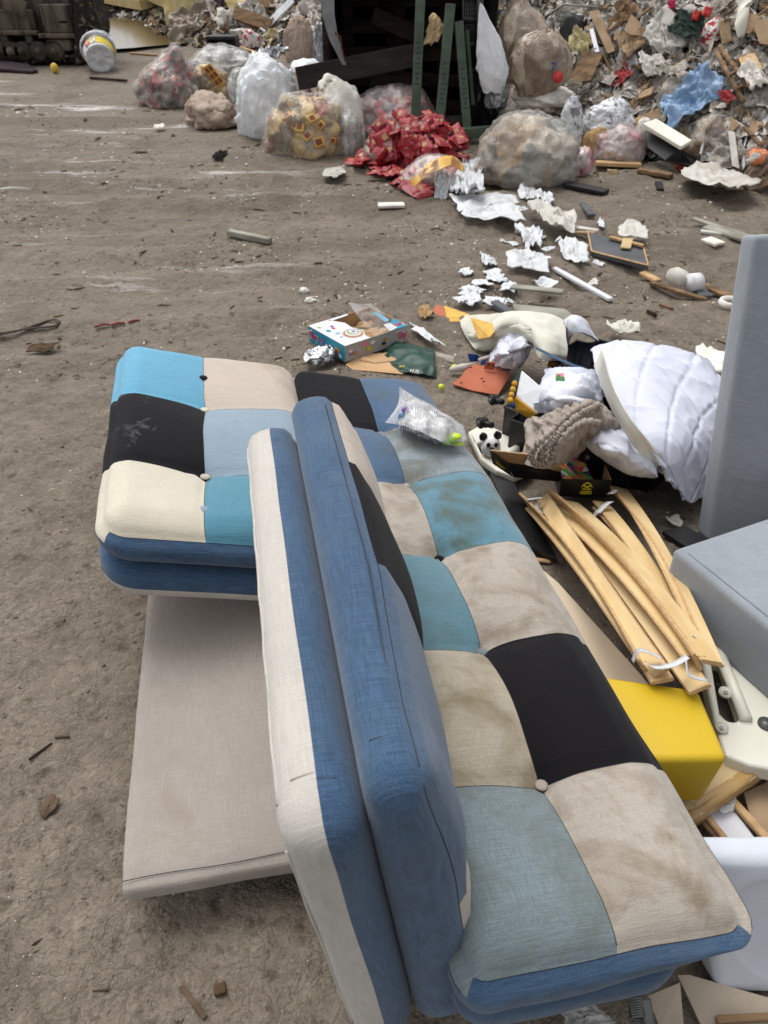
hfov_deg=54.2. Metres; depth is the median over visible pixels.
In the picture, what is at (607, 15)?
paper scrap
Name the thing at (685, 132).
card piece
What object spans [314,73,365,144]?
stained sack
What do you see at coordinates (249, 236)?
wood offcut
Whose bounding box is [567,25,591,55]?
yellow wool
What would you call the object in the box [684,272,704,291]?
tape roll
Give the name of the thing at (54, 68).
lemon
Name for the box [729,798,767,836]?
beech batten
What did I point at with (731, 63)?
broken ladder
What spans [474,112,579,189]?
refuse bag
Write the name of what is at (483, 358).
pale straw
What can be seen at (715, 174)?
white tarp
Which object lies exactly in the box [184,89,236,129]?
cloth sack
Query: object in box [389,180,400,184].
red pouch
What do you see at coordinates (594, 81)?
grey scrap
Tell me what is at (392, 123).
red pouch
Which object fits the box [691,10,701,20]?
red lump
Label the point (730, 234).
offcut
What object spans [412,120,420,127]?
red pouch
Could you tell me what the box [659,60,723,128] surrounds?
blue sheet
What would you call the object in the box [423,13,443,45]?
torn card
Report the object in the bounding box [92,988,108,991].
twig
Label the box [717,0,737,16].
cloth scrap
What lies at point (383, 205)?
offcut
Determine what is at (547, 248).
film shred
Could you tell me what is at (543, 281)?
curved shard
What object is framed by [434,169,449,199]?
white film piece
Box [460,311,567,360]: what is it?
cream blanket
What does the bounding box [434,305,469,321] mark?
torn carton
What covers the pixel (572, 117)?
refuse bag
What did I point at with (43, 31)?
tracked machine
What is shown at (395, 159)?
red pouch
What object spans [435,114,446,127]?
red pouch
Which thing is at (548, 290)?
grey batten
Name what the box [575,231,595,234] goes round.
offcut
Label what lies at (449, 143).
red pouch
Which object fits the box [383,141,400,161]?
red pouch
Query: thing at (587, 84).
film scrap
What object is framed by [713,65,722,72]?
paper scrap
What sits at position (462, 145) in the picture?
red pouch
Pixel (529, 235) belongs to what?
white crumple
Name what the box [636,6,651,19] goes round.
wood splinter
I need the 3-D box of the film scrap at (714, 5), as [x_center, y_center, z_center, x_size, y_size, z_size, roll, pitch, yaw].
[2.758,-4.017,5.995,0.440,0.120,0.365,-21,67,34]
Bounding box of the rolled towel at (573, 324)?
[563,315,598,343]
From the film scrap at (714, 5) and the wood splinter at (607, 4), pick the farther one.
the wood splinter at (607, 4)
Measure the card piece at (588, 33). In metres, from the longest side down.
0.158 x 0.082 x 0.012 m
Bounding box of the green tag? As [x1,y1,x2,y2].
[556,375,564,380]
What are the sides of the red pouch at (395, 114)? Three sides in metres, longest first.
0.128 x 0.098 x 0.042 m
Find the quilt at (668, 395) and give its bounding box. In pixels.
[590,340,720,502]
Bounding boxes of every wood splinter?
[603,1,610,9]
[603,53,611,70]
[627,8,633,21]
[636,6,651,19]
[662,55,676,57]
[685,145,707,152]
[743,125,765,148]
[756,140,767,145]
[757,7,767,15]
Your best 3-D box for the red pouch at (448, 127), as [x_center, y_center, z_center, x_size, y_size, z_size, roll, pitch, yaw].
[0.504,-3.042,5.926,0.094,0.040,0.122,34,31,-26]
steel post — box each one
[411,0,424,116]
[436,3,455,117]
[454,21,471,139]
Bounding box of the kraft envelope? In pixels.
[346,353,402,374]
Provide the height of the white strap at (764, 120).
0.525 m
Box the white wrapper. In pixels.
[409,322,446,346]
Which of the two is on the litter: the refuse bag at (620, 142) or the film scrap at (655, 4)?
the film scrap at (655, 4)
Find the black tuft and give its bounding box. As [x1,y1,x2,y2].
[212,149,227,159]
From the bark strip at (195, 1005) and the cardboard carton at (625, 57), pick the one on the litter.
the cardboard carton at (625, 57)
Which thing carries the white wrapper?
on the ground
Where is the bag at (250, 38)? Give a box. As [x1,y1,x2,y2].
[241,29,261,51]
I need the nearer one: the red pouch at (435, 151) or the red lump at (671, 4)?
the red pouch at (435, 151)
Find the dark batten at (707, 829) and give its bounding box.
[700,821,717,836]
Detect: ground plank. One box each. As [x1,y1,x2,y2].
[563,181,608,195]
[595,160,641,167]
[637,167,673,178]
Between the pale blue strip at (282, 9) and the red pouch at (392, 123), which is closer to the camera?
the red pouch at (392, 123)
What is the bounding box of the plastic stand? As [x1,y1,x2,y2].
[468,427,522,481]
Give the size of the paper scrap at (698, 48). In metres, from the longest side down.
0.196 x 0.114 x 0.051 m
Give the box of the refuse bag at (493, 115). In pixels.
[471,79,502,125]
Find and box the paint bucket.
[79,29,115,71]
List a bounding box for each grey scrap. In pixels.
[229,24,242,27]
[573,86,594,107]
[579,78,599,101]
[600,39,618,60]
[631,62,641,73]
[671,56,689,64]
[736,137,745,163]
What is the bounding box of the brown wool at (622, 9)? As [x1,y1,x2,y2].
[606,0,640,30]
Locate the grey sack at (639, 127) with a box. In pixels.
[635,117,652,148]
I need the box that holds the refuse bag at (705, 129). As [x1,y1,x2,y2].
[687,115,724,159]
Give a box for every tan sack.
[579,126,607,157]
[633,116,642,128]
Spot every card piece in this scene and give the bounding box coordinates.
[584,26,591,38]
[613,30,630,48]
[636,87,654,99]
[638,78,650,90]
[641,108,660,118]
[678,127,690,137]
[684,48,695,61]
[719,20,731,44]
[722,116,739,131]
[732,13,759,34]
[740,117,763,133]
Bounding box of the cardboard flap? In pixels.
[624,14,640,35]
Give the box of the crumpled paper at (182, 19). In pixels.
[168,0,209,40]
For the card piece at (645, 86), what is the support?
on the litter
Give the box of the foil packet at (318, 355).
[303,344,334,365]
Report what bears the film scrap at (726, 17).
on the litter
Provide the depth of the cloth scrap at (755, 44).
5.84 m
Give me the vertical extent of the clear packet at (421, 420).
0.109 m
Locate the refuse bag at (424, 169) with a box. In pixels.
[402,155,464,191]
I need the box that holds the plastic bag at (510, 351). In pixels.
[489,333,533,369]
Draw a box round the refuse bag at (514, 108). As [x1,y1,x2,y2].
[496,103,557,123]
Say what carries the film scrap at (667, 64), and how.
on the litter
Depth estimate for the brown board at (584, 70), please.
6.49 m
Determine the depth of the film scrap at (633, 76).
6.35 m
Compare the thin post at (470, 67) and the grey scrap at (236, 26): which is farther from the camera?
the grey scrap at (236, 26)
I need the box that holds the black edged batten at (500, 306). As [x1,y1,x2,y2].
[491,300,513,312]
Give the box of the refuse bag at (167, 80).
[133,45,198,108]
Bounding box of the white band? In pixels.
[690,115,746,171]
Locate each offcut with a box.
[227,229,271,243]
[378,202,404,208]
[575,225,598,233]
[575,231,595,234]
[579,202,594,216]
[639,271,660,281]
[646,309,656,316]
[649,281,707,300]
[655,181,663,190]
[659,303,673,309]
[691,217,741,233]
[695,286,711,298]
[700,229,721,235]
[701,224,750,241]
[701,237,724,246]
[704,283,732,296]
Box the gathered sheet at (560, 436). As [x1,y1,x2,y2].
[522,399,620,468]
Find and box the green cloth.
[668,8,704,37]
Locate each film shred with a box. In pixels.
[458,189,479,194]
[507,241,518,246]
[541,246,555,251]
[588,278,599,285]
[593,259,604,265]
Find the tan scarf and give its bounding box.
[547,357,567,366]
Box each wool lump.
[209,10,232,26]
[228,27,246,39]
[265,28,276,38]
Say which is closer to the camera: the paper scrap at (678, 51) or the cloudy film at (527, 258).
the cloudy film at (527, 258)
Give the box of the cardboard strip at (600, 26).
[589,10,614,53]
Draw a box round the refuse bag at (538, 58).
[509,28,572,97]
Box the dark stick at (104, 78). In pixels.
[89,76,127,81]
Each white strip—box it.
[552,267,612,301]
[589,28,598,52]
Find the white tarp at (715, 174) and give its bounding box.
[681,161,760,188]
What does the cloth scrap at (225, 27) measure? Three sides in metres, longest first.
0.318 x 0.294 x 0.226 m
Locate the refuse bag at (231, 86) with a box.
[227,68,239,102]
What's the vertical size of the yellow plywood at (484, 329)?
0.075 m
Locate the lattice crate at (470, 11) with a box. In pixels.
[462,0,483,74]
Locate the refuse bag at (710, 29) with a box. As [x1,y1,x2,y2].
[701,17,720,44]
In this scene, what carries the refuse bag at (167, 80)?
on the ground
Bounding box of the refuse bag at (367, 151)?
[364,121,459,166]
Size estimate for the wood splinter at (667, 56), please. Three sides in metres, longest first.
0.286 x 0.024 x 0.013 m
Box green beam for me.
[461,125,493,138]
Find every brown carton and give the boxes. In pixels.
[258,0,273,8]
[752,18,767,45]
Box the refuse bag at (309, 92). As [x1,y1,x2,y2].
[300,88,313,96]
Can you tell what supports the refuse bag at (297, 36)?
on the ground
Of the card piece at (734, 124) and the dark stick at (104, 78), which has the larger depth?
the dark stick at (104, 78)
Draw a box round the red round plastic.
[553,71,562,82]
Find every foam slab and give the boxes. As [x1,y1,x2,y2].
[104,0,155,10]
[147,0,163,7]
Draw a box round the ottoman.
[669,519,767,696]
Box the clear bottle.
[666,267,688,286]
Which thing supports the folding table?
on the ground
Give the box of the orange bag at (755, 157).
[746,148,767,165]
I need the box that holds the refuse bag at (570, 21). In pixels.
[559,12,586,39]
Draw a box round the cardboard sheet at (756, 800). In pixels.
[743,782,767,836]
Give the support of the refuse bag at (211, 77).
on the ground
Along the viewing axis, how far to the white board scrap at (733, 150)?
5.59 m
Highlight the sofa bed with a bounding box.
[95,346,751,1023]
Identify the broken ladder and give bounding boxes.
[713,44,749,103]
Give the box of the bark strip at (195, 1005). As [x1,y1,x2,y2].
[178,984,206,1019]
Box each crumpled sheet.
[638,51,665,76]
[642,4,686,54]
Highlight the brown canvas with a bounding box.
[743,157,767,192]
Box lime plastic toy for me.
[438,384,444,389]
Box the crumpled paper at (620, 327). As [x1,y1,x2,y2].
[607,319,640,334]
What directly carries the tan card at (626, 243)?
on the dark board at (603, 247)
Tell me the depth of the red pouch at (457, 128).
5.98 m
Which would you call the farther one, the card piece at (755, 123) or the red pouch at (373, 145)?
the red pouch at (373, 145)
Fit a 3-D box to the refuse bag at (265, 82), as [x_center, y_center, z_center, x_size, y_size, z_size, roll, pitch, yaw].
[-1.031,-3.659,6.579,0.567,0.686,0.528,14,38,19]
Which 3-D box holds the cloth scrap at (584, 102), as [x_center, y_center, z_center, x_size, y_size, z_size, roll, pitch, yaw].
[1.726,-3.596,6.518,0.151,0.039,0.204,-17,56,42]
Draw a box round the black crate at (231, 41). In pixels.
[206,34,239,49]
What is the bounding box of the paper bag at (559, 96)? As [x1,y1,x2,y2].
[511,86,576,107]
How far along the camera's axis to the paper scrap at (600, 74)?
6.52 m
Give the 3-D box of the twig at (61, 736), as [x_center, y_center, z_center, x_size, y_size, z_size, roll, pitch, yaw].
[-0.780,0.544,1.817,0.035,0.006,0.009,0,36,0]
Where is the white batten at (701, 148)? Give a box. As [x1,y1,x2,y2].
[699,143,704,154]
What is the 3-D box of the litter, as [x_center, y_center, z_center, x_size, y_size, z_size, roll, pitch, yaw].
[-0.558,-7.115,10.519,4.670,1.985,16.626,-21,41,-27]
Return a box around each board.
[109,16,190,48]
[122,595,292,899]
[232,6,272,30]
[370,7,414,41]
[370,74,423,90]
[490,471,556,561]
[513,304,571,319]
[543,570,647,683]
[566,52,602,82]
[587,230,649,269]
[642,119,698,166]
[662,526,708,547]
[710,803,753,836]
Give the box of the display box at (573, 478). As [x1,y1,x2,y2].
[490,450,610,496]
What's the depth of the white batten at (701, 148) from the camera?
5.79 m
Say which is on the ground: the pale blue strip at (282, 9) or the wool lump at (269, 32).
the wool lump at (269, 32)
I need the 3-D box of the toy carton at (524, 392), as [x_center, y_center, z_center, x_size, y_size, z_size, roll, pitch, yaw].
[0.497,-0.420,2.732,0.099,0.137,0.209,-17,39,-22]
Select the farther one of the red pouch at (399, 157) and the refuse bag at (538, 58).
the refuse bag at (538, 58)
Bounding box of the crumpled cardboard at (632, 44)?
[621,27,645,56]
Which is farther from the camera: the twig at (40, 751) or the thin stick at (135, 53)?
the thin stick at (135, 53)
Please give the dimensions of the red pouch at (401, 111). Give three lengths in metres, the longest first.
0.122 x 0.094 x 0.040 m
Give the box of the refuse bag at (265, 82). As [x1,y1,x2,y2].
[234,49,301,139]
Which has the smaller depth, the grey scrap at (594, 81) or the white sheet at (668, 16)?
the white sheet at (668, 16)
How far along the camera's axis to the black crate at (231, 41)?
9.39 m
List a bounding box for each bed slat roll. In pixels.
[518,488,721,695]
[592,485,723,667]
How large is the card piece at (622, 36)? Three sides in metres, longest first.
0.165 x 0.138 x 0.012 m
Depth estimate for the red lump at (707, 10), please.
5.99 m
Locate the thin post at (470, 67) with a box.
[465,30,474,104]
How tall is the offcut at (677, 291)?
0.038 m
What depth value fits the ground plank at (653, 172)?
5.75 m
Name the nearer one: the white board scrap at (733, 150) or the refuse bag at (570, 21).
the white board scrap at (733, 150)
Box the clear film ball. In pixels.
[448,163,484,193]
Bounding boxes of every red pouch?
[344,157,357,164]
[352,162,364,167]
[354,150,368,157]
[358,158,371,163]
[366,169,382,175]
[367,162,378,165]
[369,133,376,152]
[371,115,388,133]
[371,146,384,152]
[372,124,392,147]
[373,145,387,158]
[376,148,390,165]
[377,172,392,176]
[381,165,390,171]
[381,170,400,177]
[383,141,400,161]
[387,119,395,127]
[389,129,400,135]
[389,131,397,149]
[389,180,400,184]
[391,109,398,121]
[391,149,402,160]
[391,164,403,170]
[392,169,407,177]
[393,148,397,164]
[394,175,403,183]
[396,107,408,116]
[396,137,416,153]
[398,117,412,126]
[398,157,411,167]
[399,149,415,158]
[400,128,410,145]
[400,182,433,199]
[401,125,413,134]
[402,150,414,165]
[406,113,418,119]
[408,132,418,142]
[409,183,428,194]
[411,125,422,131]
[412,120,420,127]
[413,146,419,159]
[416,132,422,141]
[417,121,429,133]
[420,134,433,156]
[421,109,434,117]
[421,147,441,158]
[422,118,438,128]
[424,118,439,134]
[426,129,435,140]
[430,133,448,146]
[431,137,441,149]
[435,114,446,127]
[437,122,451,127]
[437,126,447,135]
[439,136,453,149]
[440,132,447,140]
[440,148,457,157]
[443,121,452,132]
[447,136,459,147]
[450,133,468,143]
[451,122,465,134]
[453,143,466,150]
[455,134,468,151]
[455,152,467,158]
[457,155,469,161]
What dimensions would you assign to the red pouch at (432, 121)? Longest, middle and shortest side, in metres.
0.136 x 0.104 x 0.044 m
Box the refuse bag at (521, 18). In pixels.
[497,0,548,84]
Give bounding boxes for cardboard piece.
[647,983,683,1023]
[677,975,767,1023]
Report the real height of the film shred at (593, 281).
0.027 m
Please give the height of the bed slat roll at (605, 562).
0.339 m
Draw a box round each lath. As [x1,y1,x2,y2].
[240,45,256,52]
[537,558,550,563]
[608,235,643,246]
[714,1012,767,1023]
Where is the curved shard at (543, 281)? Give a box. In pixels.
[534,276,558,287]
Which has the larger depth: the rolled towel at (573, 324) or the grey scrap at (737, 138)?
the grey scrap at (737, 138)
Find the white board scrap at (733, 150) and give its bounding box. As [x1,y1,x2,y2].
[728,131,739,168]
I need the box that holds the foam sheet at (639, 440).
[594,348,660,469]
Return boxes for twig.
[29,742,51,759]
[54,734,69,737]
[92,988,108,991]
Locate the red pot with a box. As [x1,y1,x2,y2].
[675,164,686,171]
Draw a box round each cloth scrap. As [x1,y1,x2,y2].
[216,15,228,33]
[253,8,276,24]
[581,93,588,104]
[636,75,649,88]
[689,118,700,128]
[694,46,715,65]
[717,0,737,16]
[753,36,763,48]
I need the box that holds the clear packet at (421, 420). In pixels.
[385,393,466,446]
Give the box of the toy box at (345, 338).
[308,307,407,362]
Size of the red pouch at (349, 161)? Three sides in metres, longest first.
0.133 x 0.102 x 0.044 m
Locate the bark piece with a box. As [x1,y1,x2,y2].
[26,342,59,351]
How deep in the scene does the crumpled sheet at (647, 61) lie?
6.20 m
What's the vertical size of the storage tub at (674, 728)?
0.160 m
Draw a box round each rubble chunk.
[299,287,309,293]
[304,297,316,302]
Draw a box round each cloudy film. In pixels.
[449,192,526,220]
[506,248,551,272]
[517,182,540,199]
[527,198,576,232]
[555,236,590,262]
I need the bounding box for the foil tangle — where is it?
[260,44,289,57]
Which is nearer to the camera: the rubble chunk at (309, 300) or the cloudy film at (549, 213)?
the rubble chunk at (309, 300)
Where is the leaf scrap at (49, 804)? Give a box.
[39,793,59,818]
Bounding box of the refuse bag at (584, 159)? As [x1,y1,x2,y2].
[575,146,593,176]
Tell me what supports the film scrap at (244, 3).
on the ground
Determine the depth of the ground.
3.71 m
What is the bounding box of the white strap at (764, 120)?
[711,51,767,132]
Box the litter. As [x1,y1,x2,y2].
[105,0,767,173]
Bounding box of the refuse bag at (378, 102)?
[361,85,435,137]
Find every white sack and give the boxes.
[289,58,318,73]
[476,2,508,92]
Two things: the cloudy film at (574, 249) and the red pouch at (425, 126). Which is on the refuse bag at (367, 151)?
the red pouch at (425, 126)
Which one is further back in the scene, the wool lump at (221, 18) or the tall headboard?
the wool lump at (221, 18)
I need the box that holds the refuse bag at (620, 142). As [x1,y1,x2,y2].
[593,124,644,161]
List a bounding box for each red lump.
[668,0,675,8]
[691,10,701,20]
[702,6,712,17]
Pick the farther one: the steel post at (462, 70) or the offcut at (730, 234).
the steel post at (462, 70)
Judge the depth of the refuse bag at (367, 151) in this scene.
5.98 m
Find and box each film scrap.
[239,0,259,24]
[244,4,271,27]
[290,0,321,29]
[306,0,320,16]
[553,77,581,114]
[556,0,591,20]
[563,82,603,101]
[568,36,576,63]
[577,46,605,85]
[579,80,592,93]
[585,21,611,57]
[585,82,598,107]
[586,10,605,25]
[590,47,617,85]
[592,67,605,83]
[598,44,622,69]
[599,65,617,84]
[623,70,643,97]
[625,9,640,23]
[625,13,649,31]
[640,26,653,51]
[642,0,661,22]
[644,0,668,22]
[647,59,688,105]
[651,113,666,122]
[652,53,688,77]
[654,76,682,100]
[654,117,690,137]
[685,22,706,47]
[695,99,726,113]
[698,0,756,26]
[706,19,723,51]
[709,96,747,117]
[709,126,746,167]
[716,13,736,41]
[724,112,761,141]
[725,73,767,102]
[736,46,767,67]
[740,84,767,107]
[741,97,767,127]
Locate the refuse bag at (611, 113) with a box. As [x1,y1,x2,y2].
[583,95,634,133]
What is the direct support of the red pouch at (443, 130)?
on the refuse bag at (367, 151)
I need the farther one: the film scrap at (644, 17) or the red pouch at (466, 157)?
the film scrap at (644, 17)
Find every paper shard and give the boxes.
[452,294,475,303]
[458,267,473,275]
[458,286,478,295]
[461,292,481,305]
[466,284,486,293]
[471,279,493,285]
[482,268,504,276]
[482,296,508,305]
[486,273,508,282]
[490,296,504,305]
[499,282,514,292]
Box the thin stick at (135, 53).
[129,52,156,55]
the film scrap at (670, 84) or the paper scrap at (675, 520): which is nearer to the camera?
the paper scrap at (675, 520)
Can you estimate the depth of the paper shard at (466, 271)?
4.34 m
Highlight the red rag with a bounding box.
[612,61,633,86]
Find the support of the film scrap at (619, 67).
on the litter
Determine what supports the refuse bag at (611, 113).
on the refuse bag at (620, 142)
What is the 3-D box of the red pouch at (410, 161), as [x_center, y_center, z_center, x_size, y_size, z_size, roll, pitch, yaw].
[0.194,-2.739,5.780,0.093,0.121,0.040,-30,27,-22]
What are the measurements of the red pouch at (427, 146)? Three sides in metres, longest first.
0.136 x 0.105 x 0.045 m
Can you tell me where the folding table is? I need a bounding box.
[698,647,767,779]
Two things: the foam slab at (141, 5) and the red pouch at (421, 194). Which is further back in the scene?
the foam slab at (141, 5)
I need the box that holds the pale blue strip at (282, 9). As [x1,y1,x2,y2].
[260,0,294,31]
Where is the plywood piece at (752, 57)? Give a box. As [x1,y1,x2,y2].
[737,53,762,69]
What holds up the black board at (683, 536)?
on the ground
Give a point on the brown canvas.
(759, 171)
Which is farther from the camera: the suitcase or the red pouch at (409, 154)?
the red pouch at (409, 154)
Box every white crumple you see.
[461,157,483,175]
[480,251,497,265]
[514,222,542,247]
[534,188,554,202]
[737,58,767,89]
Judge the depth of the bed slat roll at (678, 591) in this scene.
2.11 m
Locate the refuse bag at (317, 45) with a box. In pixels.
[313,21,322,61]
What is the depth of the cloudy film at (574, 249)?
4.53 m
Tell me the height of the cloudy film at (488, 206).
0.086 m
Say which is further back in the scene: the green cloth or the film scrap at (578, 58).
the film scrap at (578, 58)
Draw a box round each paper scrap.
[217,7,237,28]
[418,304,433,318]
[548,9,564,29]
[593,68,604,80]
[598,7,625,42]
[615,48,630,69]
[649,45,666,54]
[665,514,682,526]
[668,46,683,59]
[681,0,689,8]
[682,123,691,138]
[688,38,701,54]
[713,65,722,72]
[724,47,742,63]
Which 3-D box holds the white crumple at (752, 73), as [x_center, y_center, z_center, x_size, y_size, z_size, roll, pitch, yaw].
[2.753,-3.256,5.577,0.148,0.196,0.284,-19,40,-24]
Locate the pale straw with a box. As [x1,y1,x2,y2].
[478,355,489,360]
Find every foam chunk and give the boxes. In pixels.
[161,0,201,25]
[225,0,243,9]
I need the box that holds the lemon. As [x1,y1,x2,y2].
[50,63,58,73]
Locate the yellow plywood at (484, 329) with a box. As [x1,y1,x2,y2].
[470,317,494,339]
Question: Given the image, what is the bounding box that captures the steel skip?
[321,0,496,126]
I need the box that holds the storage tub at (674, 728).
[607,679,724,799]
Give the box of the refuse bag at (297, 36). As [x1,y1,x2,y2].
[282,14,313,61]
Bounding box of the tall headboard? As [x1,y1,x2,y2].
[698,234,767,538]
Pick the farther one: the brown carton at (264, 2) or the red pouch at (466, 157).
the brown carton at (264, 2)
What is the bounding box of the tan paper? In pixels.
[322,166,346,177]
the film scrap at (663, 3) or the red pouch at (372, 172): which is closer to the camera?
the red pouch at (372, 172)
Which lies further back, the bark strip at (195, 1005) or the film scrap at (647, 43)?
the film scrap at (647, 43)
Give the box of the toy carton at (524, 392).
[507,371,542,417]
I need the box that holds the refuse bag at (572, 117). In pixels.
[561,95,583,140]
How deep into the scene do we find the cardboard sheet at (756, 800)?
1.64 m
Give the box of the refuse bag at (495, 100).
[484,80,508,108]
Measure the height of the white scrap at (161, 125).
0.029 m
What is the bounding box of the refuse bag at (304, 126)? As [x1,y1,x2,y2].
[264,95,343,159]
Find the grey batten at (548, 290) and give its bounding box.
[510,284,564,294]
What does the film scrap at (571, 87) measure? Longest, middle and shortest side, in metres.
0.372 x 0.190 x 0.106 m
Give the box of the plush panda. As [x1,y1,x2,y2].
[479,431,501,456]
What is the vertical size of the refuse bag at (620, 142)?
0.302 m
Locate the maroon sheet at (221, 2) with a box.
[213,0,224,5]
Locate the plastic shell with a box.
[735,0,751,37]
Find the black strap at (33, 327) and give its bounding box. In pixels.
[0,318,60,335]
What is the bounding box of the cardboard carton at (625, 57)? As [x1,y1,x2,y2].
[621,53,628,63]
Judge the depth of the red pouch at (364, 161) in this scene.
5.90 m
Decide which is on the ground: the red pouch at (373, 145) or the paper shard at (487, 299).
the paper shard at (487, 299)
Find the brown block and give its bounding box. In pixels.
[213,981,226,996]
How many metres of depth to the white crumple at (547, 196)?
5.29 m
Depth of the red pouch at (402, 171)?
5.68 m
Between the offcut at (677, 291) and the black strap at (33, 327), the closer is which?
the black strap at (33, 327)
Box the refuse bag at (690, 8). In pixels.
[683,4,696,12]
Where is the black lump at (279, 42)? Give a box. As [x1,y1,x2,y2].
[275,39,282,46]
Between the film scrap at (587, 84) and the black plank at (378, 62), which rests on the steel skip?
the black plank at (378, 62)
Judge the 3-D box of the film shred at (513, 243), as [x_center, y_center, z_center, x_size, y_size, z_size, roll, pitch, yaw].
[0.811,-1.683,4.702,0.087,0.021,0.068,0,36,0]
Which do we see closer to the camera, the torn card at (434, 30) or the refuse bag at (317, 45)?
the torn card at (434, 30)
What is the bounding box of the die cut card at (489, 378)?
[452,362,509,394]
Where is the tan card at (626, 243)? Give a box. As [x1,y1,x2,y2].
[620,237,632,248]
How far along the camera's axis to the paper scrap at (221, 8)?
10.11 m
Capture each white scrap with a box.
[153,123,164,128]
[597,217,604,227]
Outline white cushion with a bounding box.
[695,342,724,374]
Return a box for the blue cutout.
[468,354,510,371]
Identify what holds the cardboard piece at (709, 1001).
on the ground
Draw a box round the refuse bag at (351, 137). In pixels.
[339,111,361,154]
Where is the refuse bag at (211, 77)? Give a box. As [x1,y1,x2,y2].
[194,63,229,97]
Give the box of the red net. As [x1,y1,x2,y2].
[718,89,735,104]
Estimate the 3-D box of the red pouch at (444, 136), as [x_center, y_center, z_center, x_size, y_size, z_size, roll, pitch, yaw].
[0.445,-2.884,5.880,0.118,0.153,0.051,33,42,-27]
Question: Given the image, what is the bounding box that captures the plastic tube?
[449,362,475,372]
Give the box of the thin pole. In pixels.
[543,3,599,17]
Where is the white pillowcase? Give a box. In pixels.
[586,428,657,477]
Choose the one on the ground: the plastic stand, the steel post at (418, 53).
the plastic stand
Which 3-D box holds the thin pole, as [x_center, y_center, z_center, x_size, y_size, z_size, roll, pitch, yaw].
[1.571,-4.402,6.648,0.654,0.187,0.185,26,43,31]
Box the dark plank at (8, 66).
[0,61,37,73]
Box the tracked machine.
[0,0,109,64]
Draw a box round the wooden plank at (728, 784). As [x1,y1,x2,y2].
[682,764,761,825]
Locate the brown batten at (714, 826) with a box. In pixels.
[705,816,727,836]
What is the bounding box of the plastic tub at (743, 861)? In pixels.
[701,837,767,990]
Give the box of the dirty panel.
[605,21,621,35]
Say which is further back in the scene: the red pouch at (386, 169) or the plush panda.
the red pouch at (386, 169)
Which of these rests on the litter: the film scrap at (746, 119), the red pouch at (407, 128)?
the film scrap at (746, 119)
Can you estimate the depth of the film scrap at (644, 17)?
6.40 m
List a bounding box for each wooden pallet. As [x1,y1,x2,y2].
[341,0,439,98]
[393,0,498,115]
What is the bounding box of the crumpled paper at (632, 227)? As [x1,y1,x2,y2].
[618,219,648,238]
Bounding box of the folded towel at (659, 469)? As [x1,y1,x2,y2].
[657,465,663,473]
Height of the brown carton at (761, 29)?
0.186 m
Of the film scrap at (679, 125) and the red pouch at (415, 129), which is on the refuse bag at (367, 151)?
the red pouch at (415, 129)
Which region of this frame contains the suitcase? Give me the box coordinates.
[476,339,663,492]
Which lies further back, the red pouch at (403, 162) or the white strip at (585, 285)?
the red pouch at (403, 162)
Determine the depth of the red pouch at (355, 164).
5.84 m
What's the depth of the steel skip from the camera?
7.26 m
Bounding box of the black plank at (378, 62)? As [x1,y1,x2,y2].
[295,43,413,89]
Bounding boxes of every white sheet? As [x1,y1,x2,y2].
[533,367,603,413]
[661,6,674,25]
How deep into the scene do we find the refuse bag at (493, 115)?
6.87 m
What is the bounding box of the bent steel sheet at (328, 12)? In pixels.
[321,0,345,64]
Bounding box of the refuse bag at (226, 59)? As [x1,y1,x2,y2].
[187,45,248,76]
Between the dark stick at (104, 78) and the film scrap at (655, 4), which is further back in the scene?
the dark stick at (104, 78)
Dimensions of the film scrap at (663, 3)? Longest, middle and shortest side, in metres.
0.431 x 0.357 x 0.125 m
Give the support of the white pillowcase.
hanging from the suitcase
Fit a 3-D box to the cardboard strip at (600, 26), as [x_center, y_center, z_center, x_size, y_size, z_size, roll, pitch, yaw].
[1.900,-4.186,6.536,0.072,0.305,0.420,-11,37,-15]
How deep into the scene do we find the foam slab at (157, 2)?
10.94 m
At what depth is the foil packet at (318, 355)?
3.49 m
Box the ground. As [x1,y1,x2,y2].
[0,17,767,1023]
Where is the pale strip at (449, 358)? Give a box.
[436,352,453,363]
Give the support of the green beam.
on the ground
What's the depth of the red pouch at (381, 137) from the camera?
5.79 m
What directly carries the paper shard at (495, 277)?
on the ground
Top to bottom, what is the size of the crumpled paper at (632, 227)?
0.056 m
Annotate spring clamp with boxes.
[629,996,654,1023]
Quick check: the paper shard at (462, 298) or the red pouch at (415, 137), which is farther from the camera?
the red pouch at (415, 137)
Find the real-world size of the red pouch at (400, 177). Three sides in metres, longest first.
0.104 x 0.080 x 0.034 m

